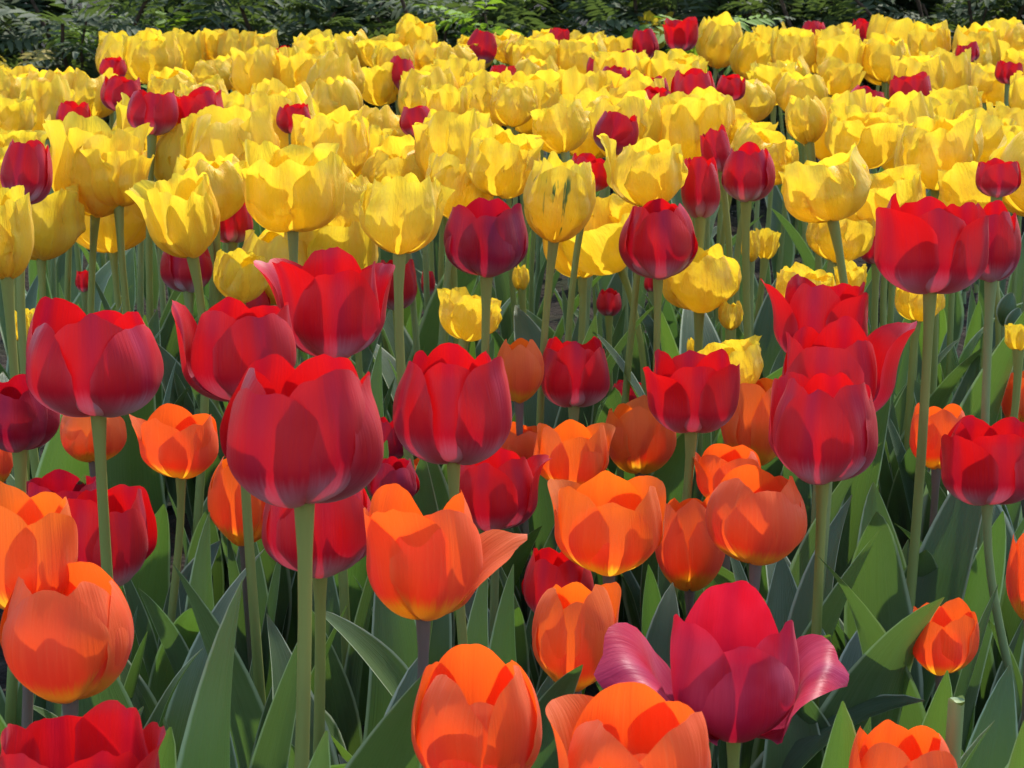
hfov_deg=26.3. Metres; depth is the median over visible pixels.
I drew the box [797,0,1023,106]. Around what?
shrub
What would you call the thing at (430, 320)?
tulip
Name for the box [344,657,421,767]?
tulip plant
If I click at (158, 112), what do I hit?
tulip
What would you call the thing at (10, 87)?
tulip
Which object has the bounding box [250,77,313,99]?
tulip
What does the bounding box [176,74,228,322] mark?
tulip
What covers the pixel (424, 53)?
tulip
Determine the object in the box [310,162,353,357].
tulip
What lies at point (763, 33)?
tulip
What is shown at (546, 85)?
tulip
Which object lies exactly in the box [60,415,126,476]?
tulip
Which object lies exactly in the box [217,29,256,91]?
tulip
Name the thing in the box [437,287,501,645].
tulip
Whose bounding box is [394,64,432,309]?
tulip
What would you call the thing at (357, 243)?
tulip
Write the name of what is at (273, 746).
tulip plant
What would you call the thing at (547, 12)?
shrub
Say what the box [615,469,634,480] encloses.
tulip plant
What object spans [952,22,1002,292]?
tulip
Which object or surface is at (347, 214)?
tulip
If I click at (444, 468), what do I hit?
tulip plant
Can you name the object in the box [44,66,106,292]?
tulip
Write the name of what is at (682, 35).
tulip
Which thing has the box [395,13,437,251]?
tulip
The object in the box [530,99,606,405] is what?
tulip
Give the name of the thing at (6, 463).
tulip
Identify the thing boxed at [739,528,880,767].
tulip plant
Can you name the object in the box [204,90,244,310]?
tulip
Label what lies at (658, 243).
tulip
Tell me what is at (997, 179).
tulip
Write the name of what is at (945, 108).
tulip
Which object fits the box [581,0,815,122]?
shrub
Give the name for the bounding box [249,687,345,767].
tulip plant
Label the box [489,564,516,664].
tulip plant
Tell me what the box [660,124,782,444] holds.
tulip
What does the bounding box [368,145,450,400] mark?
tulip
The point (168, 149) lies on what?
tulip
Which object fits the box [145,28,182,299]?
tulip
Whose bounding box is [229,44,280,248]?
tulip
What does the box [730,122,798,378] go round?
tulip
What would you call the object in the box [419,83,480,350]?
tulip
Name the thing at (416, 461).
tulip
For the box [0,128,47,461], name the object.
tulip
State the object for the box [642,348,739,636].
tulip
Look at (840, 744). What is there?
tulip plant
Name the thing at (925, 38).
tulip
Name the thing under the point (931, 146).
tulip
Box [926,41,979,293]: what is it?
tulip
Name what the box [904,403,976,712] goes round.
tulip
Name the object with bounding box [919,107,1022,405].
tulip
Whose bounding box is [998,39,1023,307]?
tulip
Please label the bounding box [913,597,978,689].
tulip
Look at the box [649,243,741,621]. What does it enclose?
tulip
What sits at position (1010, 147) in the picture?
tulip
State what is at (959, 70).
tulip
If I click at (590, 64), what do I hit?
tulip
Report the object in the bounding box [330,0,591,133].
shrub
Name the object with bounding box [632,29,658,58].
tulip
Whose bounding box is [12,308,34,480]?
tulip
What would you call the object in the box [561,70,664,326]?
tulip
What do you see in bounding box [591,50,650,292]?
tulip
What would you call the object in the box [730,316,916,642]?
tulip
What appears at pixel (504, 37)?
tulip
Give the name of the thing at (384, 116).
tulip
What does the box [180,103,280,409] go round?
tulip
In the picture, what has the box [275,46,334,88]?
tulip
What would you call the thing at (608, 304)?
tulip
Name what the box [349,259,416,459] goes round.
tulip
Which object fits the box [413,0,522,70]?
young shrub
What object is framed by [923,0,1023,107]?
shrub
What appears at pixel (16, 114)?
tulip
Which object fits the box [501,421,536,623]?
tulip
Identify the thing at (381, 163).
tulip
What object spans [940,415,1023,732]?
tulip
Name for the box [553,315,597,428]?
tulip plant
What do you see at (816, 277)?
tulip
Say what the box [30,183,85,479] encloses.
tulip
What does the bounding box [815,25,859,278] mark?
tulip
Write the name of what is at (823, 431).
tulip
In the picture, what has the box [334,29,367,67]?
tulip
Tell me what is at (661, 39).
young shrub
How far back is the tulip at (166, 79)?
3.10 m
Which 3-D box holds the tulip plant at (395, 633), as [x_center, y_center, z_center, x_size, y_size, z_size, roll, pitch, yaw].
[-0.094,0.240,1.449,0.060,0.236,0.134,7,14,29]
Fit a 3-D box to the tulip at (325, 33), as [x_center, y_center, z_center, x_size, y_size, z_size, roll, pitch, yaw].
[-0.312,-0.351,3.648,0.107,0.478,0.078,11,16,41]
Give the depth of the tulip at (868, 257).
2.26 m
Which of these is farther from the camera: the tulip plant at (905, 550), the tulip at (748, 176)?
the tulip at (748, 176)
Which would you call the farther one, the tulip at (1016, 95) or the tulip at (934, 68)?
the tulip at (934, 68)
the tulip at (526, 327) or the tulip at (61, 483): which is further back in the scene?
the tulip at (526, 327)
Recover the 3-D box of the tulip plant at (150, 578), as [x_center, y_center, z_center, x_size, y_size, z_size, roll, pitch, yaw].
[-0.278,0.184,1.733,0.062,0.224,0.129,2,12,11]
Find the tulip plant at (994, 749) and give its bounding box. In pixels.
[965,665,1017,767]
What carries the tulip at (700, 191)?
on the ground
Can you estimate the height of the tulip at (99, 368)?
0.437 m
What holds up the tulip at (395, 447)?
on the ground
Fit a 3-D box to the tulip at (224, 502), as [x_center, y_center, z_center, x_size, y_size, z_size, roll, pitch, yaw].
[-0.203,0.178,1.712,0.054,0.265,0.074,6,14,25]
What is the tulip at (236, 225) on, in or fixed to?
on the ground
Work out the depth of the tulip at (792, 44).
3.72 m
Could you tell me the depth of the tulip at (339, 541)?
1.25 m
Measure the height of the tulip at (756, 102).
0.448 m
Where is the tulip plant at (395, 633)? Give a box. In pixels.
[325,592,417,761]
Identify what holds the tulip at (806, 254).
on the ground
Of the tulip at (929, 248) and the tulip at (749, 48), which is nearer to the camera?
the tulip at (929, 248)
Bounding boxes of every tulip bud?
[996,292,1016,339]
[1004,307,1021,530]
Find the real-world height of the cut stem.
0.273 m
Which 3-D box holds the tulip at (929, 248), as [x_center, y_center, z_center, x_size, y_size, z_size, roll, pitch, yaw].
[0.302,0.095,1.614,0.162,0.471,0.106,-6,14,-27]
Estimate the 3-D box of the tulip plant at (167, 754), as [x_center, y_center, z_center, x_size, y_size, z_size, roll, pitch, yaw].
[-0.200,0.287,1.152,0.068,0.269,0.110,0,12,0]
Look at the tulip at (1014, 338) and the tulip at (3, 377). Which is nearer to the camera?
the tulip at (1014, 338)
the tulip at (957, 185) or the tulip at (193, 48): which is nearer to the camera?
the tulip at (957, 185)
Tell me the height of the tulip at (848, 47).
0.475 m
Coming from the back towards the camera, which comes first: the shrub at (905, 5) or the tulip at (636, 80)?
the shrub at (905, 5)
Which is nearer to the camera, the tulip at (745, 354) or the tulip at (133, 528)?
the tulip at (133, 528)
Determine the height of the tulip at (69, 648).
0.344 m
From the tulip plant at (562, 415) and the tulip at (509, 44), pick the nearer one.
the tulip plant at (562, 415)
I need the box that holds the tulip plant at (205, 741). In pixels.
[177,580,242,767]
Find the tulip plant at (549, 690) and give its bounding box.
[531,665,582,767]
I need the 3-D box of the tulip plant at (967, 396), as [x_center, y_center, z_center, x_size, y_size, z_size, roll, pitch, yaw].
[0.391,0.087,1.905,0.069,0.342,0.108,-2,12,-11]
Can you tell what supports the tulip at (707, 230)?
on the ground
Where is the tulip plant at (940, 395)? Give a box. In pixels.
[878,348,981,494]
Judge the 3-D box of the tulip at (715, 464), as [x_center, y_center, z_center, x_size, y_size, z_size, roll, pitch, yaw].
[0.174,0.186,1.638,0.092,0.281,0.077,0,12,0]
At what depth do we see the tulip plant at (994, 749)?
1.27 m
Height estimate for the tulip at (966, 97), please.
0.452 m
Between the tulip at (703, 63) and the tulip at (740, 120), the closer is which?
the tulip at (740, 120)
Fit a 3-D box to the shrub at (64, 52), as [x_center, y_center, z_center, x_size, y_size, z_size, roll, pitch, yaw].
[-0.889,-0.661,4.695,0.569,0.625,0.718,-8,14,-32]
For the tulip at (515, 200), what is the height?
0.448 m
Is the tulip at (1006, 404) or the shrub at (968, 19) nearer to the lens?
the tulip at (1006, 404)
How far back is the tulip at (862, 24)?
4.27 m
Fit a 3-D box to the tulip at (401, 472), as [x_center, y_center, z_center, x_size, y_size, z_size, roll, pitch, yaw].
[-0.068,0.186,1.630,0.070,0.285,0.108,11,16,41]
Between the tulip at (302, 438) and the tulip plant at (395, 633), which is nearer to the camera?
the tulip at (302, 438)
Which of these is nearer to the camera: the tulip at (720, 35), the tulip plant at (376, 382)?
the tulip plant at (376, 382)
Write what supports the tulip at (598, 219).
on the ground
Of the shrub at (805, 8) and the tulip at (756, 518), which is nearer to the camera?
the tulip at (756, 518)
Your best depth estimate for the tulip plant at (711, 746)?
1.37 m
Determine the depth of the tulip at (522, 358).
1.75 m
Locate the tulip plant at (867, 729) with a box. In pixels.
[863,717,870,734]
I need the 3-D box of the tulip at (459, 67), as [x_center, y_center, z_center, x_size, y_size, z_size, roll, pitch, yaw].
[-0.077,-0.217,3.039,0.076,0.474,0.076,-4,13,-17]
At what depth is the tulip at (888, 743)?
1.07 m
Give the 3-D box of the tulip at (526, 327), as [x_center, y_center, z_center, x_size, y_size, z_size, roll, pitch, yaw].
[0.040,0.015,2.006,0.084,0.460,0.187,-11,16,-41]
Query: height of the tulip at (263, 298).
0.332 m
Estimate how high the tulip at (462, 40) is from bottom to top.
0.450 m
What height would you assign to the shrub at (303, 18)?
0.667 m
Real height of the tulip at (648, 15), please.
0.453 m
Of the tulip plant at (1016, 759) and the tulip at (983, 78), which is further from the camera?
the tulip at (983, 78)
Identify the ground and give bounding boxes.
[0,0,1023,737]
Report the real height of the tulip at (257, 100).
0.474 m
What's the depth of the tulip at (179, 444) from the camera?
1.62 m
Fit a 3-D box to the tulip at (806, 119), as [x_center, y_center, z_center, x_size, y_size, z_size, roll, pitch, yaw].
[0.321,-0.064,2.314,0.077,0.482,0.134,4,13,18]
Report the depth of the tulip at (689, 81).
2.60 m
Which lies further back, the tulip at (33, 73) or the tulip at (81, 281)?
the tulip at (33, 73)
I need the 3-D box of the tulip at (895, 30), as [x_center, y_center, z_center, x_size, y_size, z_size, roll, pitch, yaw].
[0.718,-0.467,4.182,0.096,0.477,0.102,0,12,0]
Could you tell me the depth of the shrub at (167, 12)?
5.42 m
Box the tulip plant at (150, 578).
[119,504,220,685]
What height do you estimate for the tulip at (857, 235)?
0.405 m
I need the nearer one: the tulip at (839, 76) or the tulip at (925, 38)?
the tulip at (839, 76)
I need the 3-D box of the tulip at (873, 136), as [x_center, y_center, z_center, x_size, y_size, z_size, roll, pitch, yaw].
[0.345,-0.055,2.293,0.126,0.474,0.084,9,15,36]
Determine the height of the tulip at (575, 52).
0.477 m
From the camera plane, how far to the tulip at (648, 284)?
2.49 m
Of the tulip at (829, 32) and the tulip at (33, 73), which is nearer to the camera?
the tulip at (33, 73)
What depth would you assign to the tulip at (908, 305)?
1.93 m
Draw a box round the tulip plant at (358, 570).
[334,440,388,725]
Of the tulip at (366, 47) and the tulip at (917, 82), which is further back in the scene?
the tulip at (366, 47)
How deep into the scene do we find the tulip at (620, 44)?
3.88 m
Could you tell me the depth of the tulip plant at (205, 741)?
1.16 m
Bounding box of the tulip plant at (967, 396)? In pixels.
[920,311,1023,541]
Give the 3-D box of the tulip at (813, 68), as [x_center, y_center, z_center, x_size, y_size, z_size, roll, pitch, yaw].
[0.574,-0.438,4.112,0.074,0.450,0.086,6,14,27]
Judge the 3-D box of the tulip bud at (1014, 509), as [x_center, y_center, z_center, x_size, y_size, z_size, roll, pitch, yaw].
[0.442,0.092,1.939,0.056,0.316,0.072,-6,13,-24]
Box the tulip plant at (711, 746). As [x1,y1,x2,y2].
[709,742,713,764]
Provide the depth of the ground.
3.77 m
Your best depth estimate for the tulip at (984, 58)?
3.68 m
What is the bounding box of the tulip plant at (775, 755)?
[762,713,823,767]
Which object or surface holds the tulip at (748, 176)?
on the ground
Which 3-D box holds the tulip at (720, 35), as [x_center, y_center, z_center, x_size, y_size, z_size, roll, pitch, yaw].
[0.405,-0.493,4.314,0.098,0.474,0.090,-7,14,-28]
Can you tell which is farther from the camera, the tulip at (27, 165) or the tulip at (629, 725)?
the tulip at (27, 165)
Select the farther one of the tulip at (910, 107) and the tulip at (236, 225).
the tulip at (910, 107)
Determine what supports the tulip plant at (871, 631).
on the ground
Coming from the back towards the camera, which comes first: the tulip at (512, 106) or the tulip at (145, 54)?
the tulip at (145, 54)
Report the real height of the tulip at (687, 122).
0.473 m
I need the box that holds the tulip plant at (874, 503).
[831,482,906,659]
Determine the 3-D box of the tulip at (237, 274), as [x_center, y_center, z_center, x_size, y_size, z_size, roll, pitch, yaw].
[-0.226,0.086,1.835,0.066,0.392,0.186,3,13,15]
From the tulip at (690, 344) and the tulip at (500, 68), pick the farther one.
the tulip at (500, 68)
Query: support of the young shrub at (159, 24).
on the ground
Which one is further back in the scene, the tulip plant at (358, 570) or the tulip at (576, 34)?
the tulip at (576, 34)
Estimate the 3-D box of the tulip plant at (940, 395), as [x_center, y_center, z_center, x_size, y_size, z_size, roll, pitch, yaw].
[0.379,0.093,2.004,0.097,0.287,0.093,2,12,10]
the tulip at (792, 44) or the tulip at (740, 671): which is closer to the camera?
the tulip at (740, 671)
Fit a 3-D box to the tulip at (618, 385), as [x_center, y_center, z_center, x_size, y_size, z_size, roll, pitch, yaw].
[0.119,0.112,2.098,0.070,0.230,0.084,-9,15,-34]
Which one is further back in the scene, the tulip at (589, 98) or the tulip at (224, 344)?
the tulip at (589, 98)
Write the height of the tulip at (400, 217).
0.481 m
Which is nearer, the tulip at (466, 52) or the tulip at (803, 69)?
the tulip at (803, 69)
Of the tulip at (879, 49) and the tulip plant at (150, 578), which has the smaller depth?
the tulip plant at (150, 578)
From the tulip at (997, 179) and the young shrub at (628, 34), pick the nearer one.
the tulip at (997, 179)
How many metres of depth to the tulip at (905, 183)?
2.04 m
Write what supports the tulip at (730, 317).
on the ground
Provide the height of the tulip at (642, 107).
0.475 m
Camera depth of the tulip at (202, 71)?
3.40 m
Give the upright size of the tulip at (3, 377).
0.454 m
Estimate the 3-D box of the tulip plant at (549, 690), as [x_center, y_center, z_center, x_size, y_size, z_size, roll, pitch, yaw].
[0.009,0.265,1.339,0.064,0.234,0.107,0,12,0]
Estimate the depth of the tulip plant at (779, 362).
2.13 m
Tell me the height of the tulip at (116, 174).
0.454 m
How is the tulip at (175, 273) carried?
on the ground
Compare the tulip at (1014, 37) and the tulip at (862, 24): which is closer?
the tulip at (1014, 37)
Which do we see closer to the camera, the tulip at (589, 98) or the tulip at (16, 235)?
the tulip at (16, 235)
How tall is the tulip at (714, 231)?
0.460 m
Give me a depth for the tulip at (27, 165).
1.78 m
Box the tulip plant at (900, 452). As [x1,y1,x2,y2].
[888,346,1001,520]
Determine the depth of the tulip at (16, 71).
3.15 m
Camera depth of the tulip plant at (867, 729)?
1.25 m
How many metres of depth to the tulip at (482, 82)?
2.73 m
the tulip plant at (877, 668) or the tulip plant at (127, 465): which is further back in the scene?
the tulip plant at (127, 465)
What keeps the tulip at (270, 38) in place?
on the ground
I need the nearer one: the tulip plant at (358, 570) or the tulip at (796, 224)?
the tulip plant at (358, 570)
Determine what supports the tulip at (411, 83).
on the ground
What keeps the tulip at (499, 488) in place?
on the ground
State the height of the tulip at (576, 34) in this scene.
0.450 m
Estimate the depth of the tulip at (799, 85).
3.01 m
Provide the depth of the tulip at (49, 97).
2.93 m
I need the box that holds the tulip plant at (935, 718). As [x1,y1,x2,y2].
[922,671,952,740]
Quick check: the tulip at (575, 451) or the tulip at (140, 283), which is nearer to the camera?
the tulip at (575, 451)
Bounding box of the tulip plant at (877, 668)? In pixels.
[796,597,944,753]
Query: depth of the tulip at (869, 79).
3.60 m
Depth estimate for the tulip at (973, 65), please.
3.29 m
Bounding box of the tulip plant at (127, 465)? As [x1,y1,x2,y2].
[106,315,176,554]
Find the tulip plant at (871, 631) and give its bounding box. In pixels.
[816,554,997,729]
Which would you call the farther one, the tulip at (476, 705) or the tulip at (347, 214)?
the tulip at (347, 214)
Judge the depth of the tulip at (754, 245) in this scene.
2.35 m
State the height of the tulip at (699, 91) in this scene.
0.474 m
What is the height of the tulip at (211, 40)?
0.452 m
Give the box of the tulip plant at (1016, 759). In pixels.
[1007,721,1023,767]
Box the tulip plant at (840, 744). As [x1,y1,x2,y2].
[821,701,994,767]
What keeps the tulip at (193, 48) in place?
on the ground
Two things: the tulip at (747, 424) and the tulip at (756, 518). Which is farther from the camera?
the tulip at (747, 424)
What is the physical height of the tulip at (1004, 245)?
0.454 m
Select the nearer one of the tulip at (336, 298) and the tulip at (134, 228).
the tulip at (336, 298)
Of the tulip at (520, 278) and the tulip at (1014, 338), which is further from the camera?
the tulip at (520, 278)
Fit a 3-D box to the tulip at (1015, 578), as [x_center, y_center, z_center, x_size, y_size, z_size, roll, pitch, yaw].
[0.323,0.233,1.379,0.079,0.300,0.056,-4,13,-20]
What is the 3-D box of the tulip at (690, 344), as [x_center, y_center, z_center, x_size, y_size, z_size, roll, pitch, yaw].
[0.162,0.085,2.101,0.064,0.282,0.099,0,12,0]
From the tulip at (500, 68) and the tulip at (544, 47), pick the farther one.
the tulip at (544, 47)
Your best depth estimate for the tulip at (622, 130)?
2.32 m
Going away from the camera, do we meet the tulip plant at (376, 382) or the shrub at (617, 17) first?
the tulip plant at (376, 382)
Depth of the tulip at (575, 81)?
2.71 m
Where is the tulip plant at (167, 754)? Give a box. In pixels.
[158,727,176,767]
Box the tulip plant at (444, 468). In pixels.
[441,464,447,483]
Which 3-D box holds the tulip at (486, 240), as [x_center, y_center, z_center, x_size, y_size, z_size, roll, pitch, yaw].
[-0.031,0.074,1.769,0.101,0.445,0.093,11,16,40]
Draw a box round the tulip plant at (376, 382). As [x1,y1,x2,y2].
[370,343,383,416]
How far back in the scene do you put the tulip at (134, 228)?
2.36 m
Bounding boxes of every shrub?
[0,0,116,77]
[0,0,232,194]
[0,48,55,68]
[40,0,294,77]
[40,11,194,91]
[112,0,396,93]
[204,0,470,108]
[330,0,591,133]
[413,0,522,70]
[414,0,583,133]
[454,0,743,159]
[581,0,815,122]
[622,21,712,76]
[653,14,782,231]
[681,0,899,162]
[783,0,1008,98]
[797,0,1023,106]
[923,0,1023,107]
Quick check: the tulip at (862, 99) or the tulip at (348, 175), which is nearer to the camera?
the tulip at (348, 175)
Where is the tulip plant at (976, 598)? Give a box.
[931,511,1005,752]
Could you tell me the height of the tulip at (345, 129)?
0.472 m
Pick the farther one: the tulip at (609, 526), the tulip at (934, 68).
the tulip at (934, 68)
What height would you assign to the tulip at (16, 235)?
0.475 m
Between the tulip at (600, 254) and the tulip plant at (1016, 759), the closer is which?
the tulip plant at (1016, 759)
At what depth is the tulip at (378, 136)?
2.29 m
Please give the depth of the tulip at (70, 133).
2.06 m
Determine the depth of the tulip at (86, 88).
3.11 m
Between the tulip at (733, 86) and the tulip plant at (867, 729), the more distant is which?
the tulip at (733, 86)
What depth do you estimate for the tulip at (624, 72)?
3.01 m
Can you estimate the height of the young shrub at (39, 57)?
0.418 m
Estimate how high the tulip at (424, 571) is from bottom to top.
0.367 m
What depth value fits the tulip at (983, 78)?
3.20 m
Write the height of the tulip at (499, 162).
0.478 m
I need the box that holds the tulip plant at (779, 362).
[769,348,784,374]
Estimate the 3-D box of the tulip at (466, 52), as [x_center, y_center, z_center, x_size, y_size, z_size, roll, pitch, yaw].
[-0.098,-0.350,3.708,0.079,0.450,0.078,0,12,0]
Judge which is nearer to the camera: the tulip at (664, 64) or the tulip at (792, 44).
the tulip at (664, 64)
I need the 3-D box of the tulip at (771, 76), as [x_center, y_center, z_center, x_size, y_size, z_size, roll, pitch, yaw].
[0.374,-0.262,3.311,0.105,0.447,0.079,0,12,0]
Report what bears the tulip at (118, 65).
on the ground
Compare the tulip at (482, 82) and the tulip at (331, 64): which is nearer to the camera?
the tulip at (482, 82)
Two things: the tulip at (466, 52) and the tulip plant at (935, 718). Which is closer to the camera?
the tulip plant at (935, 718)
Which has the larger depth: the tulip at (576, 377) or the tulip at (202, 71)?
the tulip at (202, 71)
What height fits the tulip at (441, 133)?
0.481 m
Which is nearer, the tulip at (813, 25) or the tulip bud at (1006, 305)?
the tulip bud at (1006, 305)
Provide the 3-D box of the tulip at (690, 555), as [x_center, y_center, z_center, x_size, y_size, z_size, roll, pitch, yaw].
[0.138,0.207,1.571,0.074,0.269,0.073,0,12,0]
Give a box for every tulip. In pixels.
[0,64,48,281]
[0,69,25,98]
[0,94,36,356]
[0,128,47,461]
[0,138,122,486]
[0,144,46,480]
[0,185,85,721]
[0,374,59,753]
[0,449,12,483]
[0,481,77,728]
[0,562,133,715]
[0,700,165,767]
[9,111,163,372]
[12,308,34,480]
[19,76,74,305]
[25,66,82,302]
[25,101,134,312]
[26,296,202,728]
[26,469,137,660]
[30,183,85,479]
[33,484,156,717]
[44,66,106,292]
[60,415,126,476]
[72,67,117,273]
[75,270,88,314]
[76,145,188,491]
[76,203,145,313]
[95,30,136,304]
[95,89,195,507]
[99,56,126,261]
[100,75,140,311]
[102,118,207,320]
[115,92,177,314]
[121,30,178,313]
[123,403,218,716]
[125,167,223,606]
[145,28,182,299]
[147,66,196,94]
[154,123,185,512]
[157,248,229,592]
[171,296,348,767]
[173,28,209,72]
[173,152,244,535]
[175,86,224,412]
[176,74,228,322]
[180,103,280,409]
[191,53,232,299]
[191,290,270,460]
[194,203,252,416]
[201,28,238,59]
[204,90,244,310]
[207,457,280,699]
[213,248,295,642]
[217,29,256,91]
[220,354,383,767]
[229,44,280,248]
[234,139,344,651]
[242,229,307,304]
[244,84,318,148]
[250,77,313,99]
[254,29,278,47]
[254,247,394,763]
[262,488,370,767]
[274,103,310,305]
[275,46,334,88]
[284,221,378,364]
[291,105,388,374]
[292,29,333,47]
[293,33,339,56]
[306,50,364,94]
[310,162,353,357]
[311,75,362,114]
[326,343,511,695]
[327,170,394,416]
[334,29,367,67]
[338,483,526,767]
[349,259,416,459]
[353,456,451,664]
[355,34,399,67]
[355,125,393,377]
[359,172,454,647]
[360,103,413,419]
[361,62,396,109]
[361,134,453,354]
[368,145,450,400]
[371,41,414,101]
[372,105,477,388]
[380,55,422,327]
[380,417,403,458]
[388,197,541,626]
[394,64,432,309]
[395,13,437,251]
[398,66,458,328]
[411,644,541,767]
[412,107,513,359]
[413,40,450,284]
[414,458,419,469]
[415,67,512,291]
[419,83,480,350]
[420,108,517,358]
[421,271,434,296]
[425,152,514,467]
[430,54,485,268]
[435,44,475,60]
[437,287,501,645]
[457,34,497,68]
[459,448,556,678]
[465,123,559,337]
[467,29,496,63]
[488,338,557,675]
[490,64,530,300]
[490,83,603,357]
[491,130,518,335]
[493,68,561,341]
[494,29,520,66]
[499,419,614,693]
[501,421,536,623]
[503,55,558,267]
[504,34,536,233]
[509,336,609,693]
[512,33,559,315]
[512,265,529,421]
[514,153,653,427]
[517,88,632,354]
[522,547,593,682]
[523,151,595,550]
[526,150,543,313]
[530,28,552,253]
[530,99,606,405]
[532,582,620,693]
[543,194,615,423]
[545,28,569,277]
[545,682,710,767]
[547,470,679,690]
[554,66,613,317]
[558,33,606,318]
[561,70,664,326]
[562,111,638,399]
[562,195,646,474]
[570,30,605,193]
[583,133,687,623]
[586,57,609,196]
[590,90,664,381]
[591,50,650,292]
[594,580,848,767]
[595,156,719,457]
[596,288,640,401]
[601,36,632,193]
[602,65,630,194]
[603,277,653,349]
[605,395,677,632]
[607,198,698,628]
[611,380,640,400]
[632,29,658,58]
[637,91,729,350]
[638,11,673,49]
[641,302,648,330]
[642,50,699,90]
[642,86,734,333]
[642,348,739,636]
[644,74,716,333]
[644,86,761,325]
[644,305,680,346]
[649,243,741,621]
[655,493,724,767]
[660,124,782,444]
[662,68,719,348]
[663,17,697,203]
[667,48,708,72]
[671,74,745,320]
[674,114,777,342]
[678,335,763,619]
[687,338,693,350]
[693,444,760,767]
[695,11,742,83]
[704,108,746,341]
[705,464,924,767]
[713,274,881,601]
[718,299,743,443]
[721,142,782,581]
[721,375,781,599]
[729,31,770,223]
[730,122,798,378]
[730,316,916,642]
[732,61,796,307]
[733,77,775,313]
[741,229,759,335]
[752,22,786,194]
[753,55,809,293]
[754,228,780,321]
[765,26,816,280]
[768,372,877,708]
[771,85,884,290]
[775,72,827,271]
[776,262,835,561]
[779,143,890,623]
[781,129,801,254]
[782,18,868,114]
[785,95,826,270]
[792,21,825,161]
[803,89,873,325]
[806,30,816,159]
[806,214,875,275]
[807,52,865,266]
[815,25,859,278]
[816,31,867,264]
[825,103,900,168]
[832,259,866,491]
[835,193,988,708]
[837,22,851,29]
[849,719,957,767]
[854,164,925,488]
[861,236,906,408]
[862,32,910,307]
[862,69,889,99]
[866,13,915,172]
[867,90,935,396]
[868,123,958,401]
[879,287,944,548]
[887,71,931,311]
[890,54,946,89]
[894,112,983,481]
[896,200,1023,730]
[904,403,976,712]
[907,20,951,55]
[908,92,957,380]
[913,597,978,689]
[914,158,1023,418]
[919,47,971,349]
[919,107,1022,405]
[925,323,1023,540]
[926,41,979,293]
[929,85,983,353]
[937,161,1000,395]
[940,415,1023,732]
[951,130,1023,522]
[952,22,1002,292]
[952,42,991,303]
[961,533,1023,756]
[963,101,1023,375]
[970,62,1004,319]
[971,60,981,74]
[984,17,1021,39]
[992,60,1022,349]
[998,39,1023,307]
[1000,70,1023,310]
[1001,371,1023,532]
[1003,22,1023,232]
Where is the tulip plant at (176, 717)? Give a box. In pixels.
[120,548,264,760]
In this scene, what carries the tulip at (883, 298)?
on the ground
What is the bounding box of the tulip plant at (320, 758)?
[308,730,330,767]
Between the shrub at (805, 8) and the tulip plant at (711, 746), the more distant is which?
the shrub at (805, 8)
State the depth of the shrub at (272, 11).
5.37 m
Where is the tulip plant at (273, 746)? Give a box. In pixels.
[230,644,296,767]
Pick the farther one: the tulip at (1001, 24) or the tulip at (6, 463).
the tulip at (1001, 24)
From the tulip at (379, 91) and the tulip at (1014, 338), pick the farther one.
the tulip at (379, 91)
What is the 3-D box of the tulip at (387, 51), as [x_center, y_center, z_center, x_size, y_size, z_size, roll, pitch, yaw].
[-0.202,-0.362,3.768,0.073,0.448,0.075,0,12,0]
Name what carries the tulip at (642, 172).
on the ground
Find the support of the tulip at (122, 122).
on the ground
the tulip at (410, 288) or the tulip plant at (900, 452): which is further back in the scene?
the tulip at (410, 288)
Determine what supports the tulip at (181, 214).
on the ground
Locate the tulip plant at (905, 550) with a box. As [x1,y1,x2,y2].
[902,539,908,565]
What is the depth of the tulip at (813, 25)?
4.18 m
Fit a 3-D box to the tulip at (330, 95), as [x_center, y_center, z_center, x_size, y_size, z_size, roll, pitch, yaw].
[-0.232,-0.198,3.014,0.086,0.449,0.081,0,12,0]
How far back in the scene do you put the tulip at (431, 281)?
2.48 m
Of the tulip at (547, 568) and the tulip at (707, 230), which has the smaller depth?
the tulip at (547, 568)
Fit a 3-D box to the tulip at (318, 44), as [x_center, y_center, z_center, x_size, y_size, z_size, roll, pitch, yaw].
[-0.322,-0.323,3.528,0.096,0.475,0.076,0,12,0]
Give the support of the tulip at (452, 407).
on the ground
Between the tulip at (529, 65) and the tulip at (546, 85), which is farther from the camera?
the tulip at (529, 65)
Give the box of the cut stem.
[945,695,964,767]
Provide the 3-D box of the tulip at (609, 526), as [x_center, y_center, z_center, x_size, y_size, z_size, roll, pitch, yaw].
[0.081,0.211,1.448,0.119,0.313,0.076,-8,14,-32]
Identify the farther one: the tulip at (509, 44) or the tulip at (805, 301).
the tulip at (509, 44)
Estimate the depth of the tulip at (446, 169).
2.02 m
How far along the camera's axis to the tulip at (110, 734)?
0.98 m
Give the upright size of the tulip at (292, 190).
0.482 m
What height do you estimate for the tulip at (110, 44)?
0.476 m
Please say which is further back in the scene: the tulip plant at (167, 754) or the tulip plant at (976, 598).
the tulip plant at (976, 598)
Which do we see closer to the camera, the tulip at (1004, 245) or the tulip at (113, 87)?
the tulip at (1004, 245)
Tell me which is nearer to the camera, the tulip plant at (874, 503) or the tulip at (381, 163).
the tulip plant at (874, 503)
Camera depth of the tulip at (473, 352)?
2.55 m
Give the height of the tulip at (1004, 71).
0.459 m
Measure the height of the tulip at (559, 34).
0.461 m
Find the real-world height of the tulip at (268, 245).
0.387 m
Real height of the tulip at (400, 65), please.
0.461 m
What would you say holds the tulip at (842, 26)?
on the ground
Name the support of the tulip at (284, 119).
on the ground
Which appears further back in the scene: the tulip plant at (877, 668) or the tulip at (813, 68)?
the tulip at (813, 68)
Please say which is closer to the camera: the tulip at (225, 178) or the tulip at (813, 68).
the tulip at (225, 178)
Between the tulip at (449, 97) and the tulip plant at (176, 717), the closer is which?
the tulip plant at (176, 717)
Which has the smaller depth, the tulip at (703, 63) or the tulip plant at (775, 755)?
the tulip plant at (775, 755)
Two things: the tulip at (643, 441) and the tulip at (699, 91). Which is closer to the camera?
the tulip at (643, 441)

